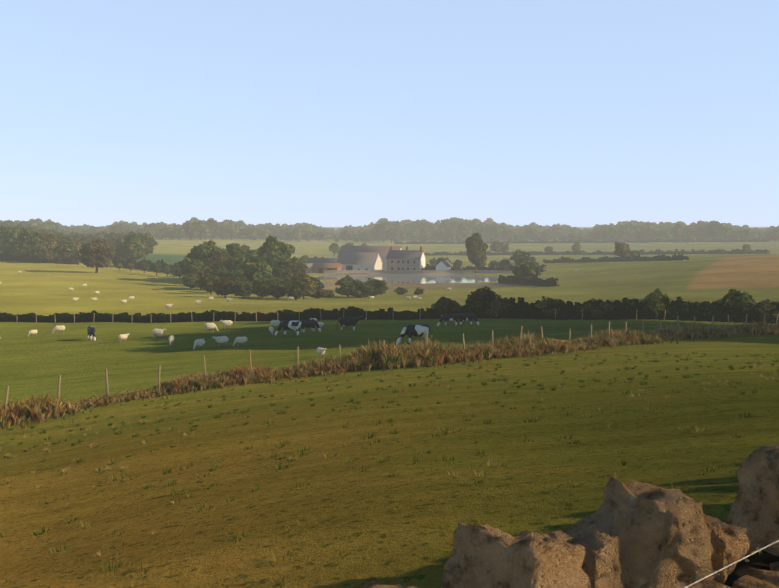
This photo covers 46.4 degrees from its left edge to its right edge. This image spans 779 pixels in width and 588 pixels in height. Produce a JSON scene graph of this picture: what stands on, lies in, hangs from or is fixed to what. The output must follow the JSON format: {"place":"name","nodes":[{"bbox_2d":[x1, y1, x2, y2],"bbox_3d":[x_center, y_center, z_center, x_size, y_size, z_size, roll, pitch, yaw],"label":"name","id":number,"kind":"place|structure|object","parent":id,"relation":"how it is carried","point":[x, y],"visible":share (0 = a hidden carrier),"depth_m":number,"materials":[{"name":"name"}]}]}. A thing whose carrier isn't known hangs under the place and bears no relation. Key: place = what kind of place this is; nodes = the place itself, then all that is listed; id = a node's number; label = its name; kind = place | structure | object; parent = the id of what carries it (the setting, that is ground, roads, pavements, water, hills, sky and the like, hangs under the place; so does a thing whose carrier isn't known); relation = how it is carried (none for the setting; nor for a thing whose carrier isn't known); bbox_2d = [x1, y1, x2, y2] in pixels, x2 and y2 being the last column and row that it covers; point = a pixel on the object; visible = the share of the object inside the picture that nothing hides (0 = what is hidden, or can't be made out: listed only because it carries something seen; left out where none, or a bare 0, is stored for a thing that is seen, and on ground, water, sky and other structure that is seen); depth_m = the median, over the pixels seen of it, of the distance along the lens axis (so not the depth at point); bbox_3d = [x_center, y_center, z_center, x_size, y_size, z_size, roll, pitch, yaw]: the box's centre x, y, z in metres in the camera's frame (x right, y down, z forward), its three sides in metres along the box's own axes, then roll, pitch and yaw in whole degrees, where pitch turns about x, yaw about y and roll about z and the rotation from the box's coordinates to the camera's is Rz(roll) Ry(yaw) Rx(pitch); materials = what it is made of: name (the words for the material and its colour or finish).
{"place":"outdoors","nodes":[
{"label":"outdoors","id":0,"kind":"place"},
{"bbox_2d":[0,227,778,587],"bbox_3d":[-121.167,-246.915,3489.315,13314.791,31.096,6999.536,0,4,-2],"label":"grass field","id":1,"kind":"structure","parent":0,"point":[358,531],"depth_m":16.88,"materials":[{"name":"green plant"}]},
{"bbox_2d":[0,218,17,227],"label":"tree","id":2,"kind":"object","parent":1,"relation":"on","point":[8,222],"visible":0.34,"depth_m":855.89,"materials":[{"name":"green plant"}]},
{"bbox_2d":[0,228,22,254],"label":"tree","id":3,"kind":"object","parent":1,"relation":"on","point":[8,237],"visible":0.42,"depth_m":430.19,"materials":[{"name":"green plant"}]},
{"bbox_2d":[9,230,48,256],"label":"tree","id":4,"kind":"object","parent":1,"relation":"on","point":[29,242],"visible":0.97,"depth_m":411.41,"materials":[{"name":"green plant"}]},
{"bbox_2d":[38,242,60,263],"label":"tree","id":5,"kind":"object","parent":1,"relation":"on","point":[47,251],"visible":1,"depth_m":402.61,"materials":[{"name":"green plant"}]},
{"bbox_2d":[55,239,71,258],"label":"tree","id":6,"kind":"object","parent":1,"relation":"on","point":[64,250],"visible":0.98,"depth_m":404.68,"materials":[{"name":"green plant"}]},
{"bbox_2d":[87,326,95,340],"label":"cow","id":7,"kind":"object","parent":1,"relation":"on","point":[91,330],"visible":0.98,"depth_m":90.25},
{"bbox_2d":[76,239,110,272],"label":"tree","id":8,"kind":"object","parent":1,"relation":"on","point":[92,254],"visible":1,"depth_m":337.79,"materials":[{"name":"green plant"}]},
{"bbox_2d":[111,248,126,260],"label":"tree","id":9,"kind":"object","parent":1,"relation":"on","point":[118,252],"visible":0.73,"depth_m":413.29,"materials":[{"name":"green plant"}]},
{"bbox_2d":[125,234,149,261],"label":"tree","id":10,"kind":"object","parent":1,"relation":"on","point":[136,246],"visible":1,"depth_m":413.81,"materials":[{"name":"green plant"}]},
{"bbox_2d":[140,233,155,259],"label":"tree","id":11,"kind":"object","parent":1,"relation":"on","point":[148,238],"visible":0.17,"depth_m":457.46,"materials":[{"name":"green plant"}]},
{"bbox_2d":[150,262,162,274],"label":"tree","id":12,"kind":"object","parent":1,"relation":"on","point":[156,267],"visible":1,"depth_m":332.45,"materials":[{"name":"green plant"}]},
{"bbox_2d":[172,226,184,239],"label":"tree","id":13,"kind":"object","parent":1,"relation":"on","point":[178,233],"visible":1,"depth_m":906.86,"materials":[{"name":"green plant"}]},
{"bbox_2d":[177,259,189,276],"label":"tree","id":14,"kind":"object","parent":1,"relation":"on","point":[183,264],"visible":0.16,"depth_m":284.60,"materials":[{"name":"green plant"}]},
{"bbox_2d":[182,221,197,239],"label":"tree","id":15,"kind":"object","parent":1,"relation":"on","point":[189,227],"visible":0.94,"depth_m":911.78,"materials":[{"name":"green plant"}]},
{"bbox_2d":[181,275,200,289],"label":"tree","id":16,"kind":"object","parent":1,"relation":"on","point":[190,281],"visible":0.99,"depth_m":238.37,"materials":[{"name":"green plant"}]},
{"bbox_2d":[180,260,207,275],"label":"tree","id":17,"kind":"object","parent":1,"relation":"on","point":[194,266],"visible":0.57,"depth_m":260.09,"materials":[{"name":"green plant"}]},
{"bbox_2d":[193,339,204,349],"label":"sheep","id":18,"kind":"object","parent":1,"relation":"on","point":[199,342],"visible":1,"depth_m":70.67},
{"bbox_2d":[193,216,209,239],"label":"tree","id":19,"kind":"object","parent":1,"relation":"on","point":[201,223],"visible":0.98,"depth_m":912.26,"materials":[{"name":"green plant"}]},
{"bbox_2d":[184,240,221,267],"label":"tree","id":20,"kind":"object","parent":1,"relation":"on","point":[200,252],"visible":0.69,"depth_m":286.80,"materials":[{"name":"green plant"}]},
{"bbox_2d":[198,274,219,293],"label":"tree","id":21,"kind":"object","parent":1,"relation":"on","point":[207,283],"visible":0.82,"depth_m":221.10,"materials":[{"name":"green plant"}]},
{"bbox_2d":[205,219,219,239],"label":"tree","id":22,"kind":"object","parent":1,"relation":"on","point":[213,229],"visible":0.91,"depth_m":917.77,"materials":[{"name":"green plant"}]},
{"bbox_2d":[205,265,228,277],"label":"tree","id":23,"kind":"object","parent":1,"relation":"on","point":[218,271],"visible":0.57,"depth_m":247.20,"materials":[{"name":"green plant"}]},
{"bbox_2d":[207,251,232,266],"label":"tree","id":24,"kind":"object","parent":1,"relation":"on","point":[215,259],"visible":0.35,"depth_m":278.03,"materials":[{"name":"green plant"}]},
{"bbox_2d":[212,336,228,346],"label":"sheep","id":25,"kind":"object","parent":1,"relation":"on","point":[221,339],"visible":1,"depth_m":71.79},
{"bbox_2d":[215,277,232,297],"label":"tree","id":26,"kind":"object","parent":1,"relation":"on","point":[222,286],"visible":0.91,"depth_m":204.96,"materials":[{"name":"green plant"}]},
{"bbox_2d":[224,223,239,239],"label":"tree","id":27,"kind":"object","parent":1,"relation":"on","point":[231,229],"visible":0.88,"depth_m":970.68,"materials":[{"name":"green plant"}]},
{"bbox_2d":[221,243,244,256],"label":"tree","id":28,"kind":"object","parent":1,"relation":"on","point":[231,249],"visible":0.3,"depth_m":297.86,"materials":[{"name":"green plant"}]},
{"bbox_2d":[222,272,245,292],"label":"tree","id":29,"kind":"object","parent":1,"relation":"on","point":[233,275],"visible":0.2,"depth_m":229.38,"materials":[{"name":"green plant"}]},
{"bbox_2d":[219,256,249,273],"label":"tree","id":30,"kind":"object","parent":1,"relation":"on","point":[230,265],"visible":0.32,"depth_m":270.25,"materials":[{"name":"green plant"}]},
{"bbox_2d":[232,336,247,346],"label":"sheep","id":31,"kind":"object","parent":1,"relation":"on","point":[243,339],"visible":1,"depth_m":71.34},
{"bbox_2d":[229,278,251,297],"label":"tree","id":32,"kind":"object","parent":1,"relation":"on","point":[240,287],"visible":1,"depth_m":203.58,"materials":[{"name":"green plant"}]},
{"bbox_2d":[236,249,257,259],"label":"tree","id":33,"kind":"object","parent":1,"relation":"on","point":[249,253],"visible":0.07,"depth_m":294.28,"materials":[{"name":"green plant"}]},
{"bbox_2d":[236,256,268,284],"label":"tree","id":34,"kind":"object","parent":1,"relation":"on","point":[252,271],"visible":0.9,"depth_m":237.66,"materials":[{"name":"green plant"}]},
{"bbox_2d":[251,279,270,298],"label":"tree","id":35,"kind":"object","parent":1,"relation":"on","point":[259,288],"visible":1,"depth_m":204.08,"materials":[{"name":"green plant"}]},
{"bbox_2d":[259,229,270,240],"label":"tree","id":36,"kind":"object","parent":1,"relation":"on","point":[263,234],"visible":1,"depth_m":958.91,"materials":[{"name":"green plant"}]},
{"bbox_2d":[261,275,282,290],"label":"tree","id":37,"kind":"object","parent":1,"relation":"on","point":[272,280],"visible":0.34,"depth_m":230.79,"materials":[{"name":"green plant"}]},
{"bbox_2d":[257,237,292,266],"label":"tree","id":38,"kind":"object","parent":1,"relation":"on","point":[272,251],"visible":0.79,"depth_m":280.86,"materials":[{"name":"green plant"}]},
{"bbox_2d":[266,283,285,299],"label":"tree","id":39,"kind":"object","parent":1,"relation":"on","point":[277,290],"visible":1,"depth_m":200.61,"materials":[{"name":"green plant"}]},
{"bbox_2d":[271,224,283,233],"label":"tree","id":40,"kind":"object","parent":1,"relation":"on","point":[278,228],"visible":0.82,"depth_m":1045.99,"materials":[{"name":"green plant"}]},
{"bbox_2d":[270,261,294,278],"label":"tree","id":41,"kind":"object","parent":1,"relation":"on","point":[282,270],"visible":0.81,"depth_m":256.58,"materials":[{"name":"green plant"}]},
{"bbox_2d":[275,320,302,335],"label":"cow","id":42,"kind":"object","parent":1,"relation":"on","point":[285,325],"visible":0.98,"depth_m":80.95},
{"bbox_2d":[285,281,304,299],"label":"tree","id":43,"kind":"object","parent":1,"relation":"on","point":[294,289],"visible":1,"depth_m":197.11,"materials":[{"name":"green plant"}]},
{"bbox_2d":[291,230,302,241],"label":"tree","id":44,"kind":"object","parent":1,"relation":"on","point":[297,235],"visible":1,"depth_m":960.29,"materials":[{"name":"green plant"}]},
{"bbox_2d":[291,258,305,276],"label":"tree","id":45,"kind":"object","parent":1,"relation":"on","point":[296,265],"visible":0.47,"depth_m":292.75,"materials":[{"name":"green plant"}]},
{"bbox_2d":[291,273,317,298],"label":"tree","id":46,"kind":"object","parent":1,"relation":"on","point":[308,282],"visible":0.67,"depth_m":205.35,"materials":[{"name":"green plant"}]},
{"bbox_2d":[299,319,320,332],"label":"cow","id":47,"kind":"object","parent":1,"relation":"on","point":[312,323],"visible":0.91,"depth_m":84.46},
{"bbox_2d":[306,287,326,298],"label":"bush","id":48,"kind":"object","parent":1,"relation":"on","point":[315,293],"visible":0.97,"depth_m":214.42,"materials":[{"name":"green plant"}]},
{"bbox_2d":[322,289,335,297],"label":"bush","id":49,"kind":"object","parent":1,"relation":"on","point":[331,293],"visible":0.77,"depth_m":223.61,"materials":[{"name":"green plant"}]},
{"bbox_2d":[328,243,339,254],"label":"tree","id":50,"kind":"object","parent":1,"relation":"on","point":[333,248],"visible":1,"depth_m":640.21,"materials":[{"name":"green plant"}]},
{"bbox_2d":[333,278,357,296],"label":"bush","id":51,"kind":"object","parent":1,"relation":"on","point":[342,286],"visible":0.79,"depth_m":227.04,"materials":[{"name":"green plant"}]},
{"bbox_2d":[340,230,351,240],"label":"tree","id":52,"kind":"object","parent":1,"relation":"on","point":[345,235],"visible":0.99,"depth_m":975.78,"materials":[{"name":"green plant"}]},
{"bbox_2d":[337,316,365,330],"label":"cow","id":53,"kind":"object","parent":1,"relation":"on","point":[347,321],"visible":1,"depth_m":83.80},
{"bbox_2d":[346,282,375,297],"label":"bush","id":54,"kind":"object","parent":1,"relation":"on","point":[361,290],"visible":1,"depth_m":221.15,"materials":[{"name":"green plant"}]},
{"bbox_2d":[358,232,370,242],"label":"tree","id":55,"kind":"object","parent":1,"relation":"on","point":[364,236],"visible":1,"depth_m":954.86,"materials":[{"name":"green plant"}]},
{"bbox_2d":[358,277,390,295],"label":"bush","id":56,"kind":"object","parent":1,"relation":"on","point":[381,286],"visible":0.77,"depth_m":224.91,"materials":[{"name":"green plant"}]},
{"bbox_2d":[302,247,450,272],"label":"farm building walls","id":57,"kind":"structure","parent":1,"relation":"on","point":[387,264],"depth_m":392.87,"materials":[{"name":"white paint"}]},
{"bbox_2d":[318,246,449,272],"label":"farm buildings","id":58,"kind":"structure","parent":57,"relation":"in","point":[348,267],"depth_m":391.54,"materials":[{"name":"glass"}]},
{"bbox_2d":[301,245,499,267],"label":"roofs","id":59,"kind":"structure","parent":57,"relation":"on","point":[362,255],"depth_m":395.46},
{"bbox_2d":[375,223,389,236],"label":"tree","id":60,"kind":"object","parent":1,"relation":"on","point":[383,227],"visible":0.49,"depth_m":1000.22,"materials":[{"name":"green plant"}]},
{"bbox_2d":[0,238,769,286],"bbox_3d":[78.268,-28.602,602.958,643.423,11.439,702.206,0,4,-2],"label":"distant hedgerows","id":61,"kind":"object","parent":1,"relation":"on","point":[70,261],"depth_m":467.68,"materials":[{"name":"green plant"}]},
{"bbox_2d":[4,313,765,408],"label":"fence posts","id":62,"kind":"object","parent":1,"relation":"on","point":[58,392],"visible":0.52,"depth_m":45.73,"materials":[{"name":"brown wood"}]},
{"bbox_2d":[9,321,765,398],"bbox_3d":[16.824,3.534,58.733,98.475,3.541,5.583,-3,5,-37],"label":"fence wire","id":63,"kind":"object","parent":62,"relation":"attached to","point":[319,361],"visible":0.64,"depth_m":44.49,"materials":[{"name":"grey metal"}]},
{"bbox_2d":[0,320,778,428],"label":"grass","id":64,"kind":"structure","parent":1,"relation":"on","point":[431,353],"depth_m":45.01,"materials":[{"name":"brown plant"}]},
{"bbox_2d":[0,294,778,323],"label":"hedge","id":65,"kind":"object","parent":1,"relation":"on","point":[711,310],"depth_m":104.21,"materials":[{"name":"green plant"}]},
{"bbox_2d":[384,227,399,242],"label":"tree","id":66,"kind":"object","parent":1,"relation":"on","point":[392,233],"visible":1,"depth_m":968.12,"materials":[{"name":"green plant"}]},
{"bbox_2d":[17,308,778,323],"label":"fence stakes","id":67,"kind":"object","parent":1,"relation":"on","point":[343,316],"visible":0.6,"depth_m":108.27,"materials":[{"name":"brown wood"}]},
{"bbox_2d":[394,287,408,294],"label":"bush","id":68,"kind":"object","parent":1,"relation":"on","point":[400,290],"visible":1,"depth_m":235.79,"materials":[{"name":"green plant"}]},
{"bbox_2d":[396,324,431,344],"bbox_3d":[1.770,2.902,64.951,2.602,1.479,0.711,-1,4,-7],"label":"cow","id":69,"kind":"object","parent":1,"relation":"on","point":[416,330],"visible":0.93,"depth_m":64.72},
{"bbox_2d":[324,270,511,273],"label":"pond retaining wall","id":70,"kind":"structure","parent":1,"relation":"on","point":[414,271],"depth_m":383.13,"materials":[{"name":"stone"}]},
{"bbox_2d":[412,219,428,230],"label":"tree","id":71,"kind":"object","parent":1,"relation":"on","point":[421,223],"visible":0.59,"depth_m":1057.55,"materials":[{"name":"green plant"}]},
{"bbox_2d":[433,297,457,314],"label":"tree","id":72,"kind":"object","parent":1,"relation":"on","point":[448,304],"visible":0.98,"depth_m":104.25,"materials":[{"name":"green plant"}]},
{"bbox_2d":[437,313,459,325],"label":"cow","id":73,"kind":"object","parent":1,"relation":"on","point":[445,317],"visible":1,"depth_m":89.79},
{"bbox_2d":[453,221,471,240],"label":"tree","id":74,"kind":"object","parent":1,"relation":"on","point":[463,230],"visible":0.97,"depth_m":999.90,"materials":[{"name":"green plant"}]},
{"bbox_2d":[457,313,478,325],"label":"cow","id":75,"kind":"object","parent":1,"relation":"on","point":[467,316],"visible":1,"depth_m":90.64},
{"bbox_2d":[462,234,487,272],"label":"tree","id":76,"kind":"object","parent":1,"relation":"on","point":[475,249],"visible":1,"depth_m":379.28,"materials":[{"name":"green plant"}]},
{"bbox_2d":[469,225,480,237],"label":"tree","id":77,"kind":"object","parent":1,"relation":"on","point":[475,231],"visible":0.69,"depth_m":1019.90,"materials":[{"name":"green plant"}]},
{"bbox_2d":[465,287,496,313],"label":"tree","id":78,"kind":"object","parent":1,"relation":"on","point":[484,297],"visible":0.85,"depth_m":104.29,"materials":[{"name":"green plant"}]},
{"bbox_2d":[477,219,490,240],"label":"tree","id":79,"kind":"object","parent":1,"relation":"on","point":[484,226],"visible":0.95,"depth_m":1020.58,"materials":[{"name":"green plant"}]},
{"bbox_2d":[488,224,502,237],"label":"tree","id":80,"kind":"object","parent":1,"relation":"on","point":[496,231],"visible":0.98,"depth_m":1009.34,"materials":[{"name":"green plant"}]},
{"bbox_2d":[490,240,501,252],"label":"tree","id":81,"kind":"object","parent":1,"relation":"on","point":[494,244],"visible":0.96,"depth_m":669.75,"materials":[{"name":"green plant"}]},
{"bbox_2d":[491,298,510,314],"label":"bush","id":82,"kind":"object","parent":1,"relation":"on","point":[498,303],"visible":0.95,"depth_m":103.53,"materials":[{"name":"green plant"}]},
{"bbox_2d":[500,258,511,269],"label":"tree","id":83,"kind":"object","parent":1,"relation":"on","point":[506,262],"visible":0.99,"depth_m":387.38,"materials":[{"name":"green plant"}]},
{"bbox_2d":[509,248,527,266],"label":"tree","id":84,"kind":"object","parent":1,"relation":"on","point":[515,257],"visible":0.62,"depth_m":386.55,"materials":[{"name":"green plant"}]},
{"bbox_2d":[517,252,533,265],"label":"tree","id":85,"kind":"object","parent":1,"relation":"on","point":[526,257],"visible":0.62,"depth_m":382.37,"materials":[{"name":"green plant"}]},
{"bbox_2d":[516,261,537,284],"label":"tree","id":86,"kind":"object","parent":1,"relation":"on","point":[527,271],"visible":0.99,"depth_m":266.43,"materials":[{"name":"green plant"}]},
{"bbox_2d":[524,225,536,240],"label":"tree","id":87,"kind":"object","parent":1,"relation":"on","point":[530,230],"visible":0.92,"depth_m":1026.36,"materials":[{"name":"green plant"}]},
{"bbox_2d":[536,295,563,317],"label":"bush","id":88,"kind":"object","parent":1,"relation":"on","point":[547,304],"visible":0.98,"depth_m":102.57,"materials":[{"name":"green plant"}]},
{"bbox_2d":[571,242,582,251],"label":"tree","id":89,"kind":"object","parent":1,"relation":"on","point":[576,247],"visible":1,"depth_m":659.32,"materials":[{"name":"green plant"}]},
{"bbox_2d":[580,299,611,316],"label":"bush","id":90,"kind":"object","parent":1,"relation":"on","point":[596,309],"visible":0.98,"depth_m":102.54,"materials":[{"name":"green plant"}]},
{"bbox_2d":[599,226,607,238],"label":"tree","id":91,"kind":"object","parent":1,"relation":"on","point":[602,231],"visible":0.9,"depth_m":997.09,"materials":[{"name":"green plant"}]},
{"bbox_2d":[606,225,617,239],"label":"tree","id":92,"kind":"object","parent":1,"relation":"on","point":[611,232],"visible":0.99,"depth_m":986.63,"materials":[{"name":"green plant"}]},
{"bbox_2d":[611,239,630,257],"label":"tree","id":93,"kind":"object","parent":1,"relation":"on","point":[620,248],"visible":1,"depth_m":447.07,"materials":[{"name":"green plant"}]},
{"bbox_2d":[624,221,638,240],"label":"tree","id":94,"kind":"object","parent":1,"relation":"on","point":[631,228],"visible":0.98,"depth_m":993.59,"materials":[{"name":"green plant"}]},
{"bbox_2d":[636,295,664,316],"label":"tree","id":95,"kind":"object","parent":1,"relation":"on","point":[650,304],"visible":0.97,"depth_m":102.56,"materials":[{"name":"green plant"}]},
{"bbox_2d":[645,293,667,307],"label":"tree","id":96,"kind":"object","parent":1,"relation":"on","point":[660,297],"visible":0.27,"depth_m":102.86,"materials":[{"name":"green plant"}]},
{"bbox_2d":[673,223,685,239],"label":"tree","id":97,"kind":"object","parent":1,"relation":"on","point":[679,230],"visible":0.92,"depth_m":973.19,"materials":[{"name":"green plant"}]},
{"bbox_2d":[704,221,723,238],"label":"tree","id":98,"kind":"object","parent":1,"relation":"on","point":[715,229],"visible":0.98,"depth_m":962.65,"materials":[{"name":"green plant"}]},
{"bbox_2d":[720,225,732,239],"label":"tree","id":99,"kind":"object","parent":1,"relation":"on","point":[725,232],"visible":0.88,"depth_m":956.82,"materials":[{"name":"green plant"}]},
{"bbox_2d":[722,288,760,311],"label":"tree","id":100,"kind":"object","parent":1,"relation":"on","point":[739,299],"visible":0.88,"depth_m":102.44,"materials":[{"name":"green plant"}]},
{"bbox_2d":[739,227,749,239],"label":"tree","id":101,"kind":"object","parent":1,"relation":"on","point":[744,233],"visible":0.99,"depth_m":950.30,"materials":[{"name":"green plant"}]},
{"bbox_2d":[749,302,778,319],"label":"bush","id":102,"kind":"object","parent":1,"relation":"on","point":[768,309],"visible":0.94,"depth_m":101.44,"materials":[{"name":"green plant"}]},
{"bbox_2d":[0,0,778,226],"label":"sky","id":103,"kind":"structure","parent":0,"point":[325,113],"materials":[{"name":"blue"}]},
{"bbox_2d":[319,274,506,283],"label":"pond water","id":104,"kind":"structure","parent":0,"point":[425,278],"depth_m":349.03,"materials":[{"name":"grey liquid"}]},
{"bbox_2d":[362,444,778,587],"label":"drystone wall","id":105,"kind":"structure","parent":0,"point":[634,534],"depth_m":3.83,"materials":[{"name":"beige stone"}]},
{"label":"wire fence posts","id":106,"kind":"object","parent":105,"relation":"on","visible":0},
{"bbox_2d":[678,540,778,587],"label":"barbed wire","id":107,"kind":"object","parent":106,"relation":"attached to","point":[744,557],"visible":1,"depth_m":2.90,"materials":[{"name":"silver metal"}]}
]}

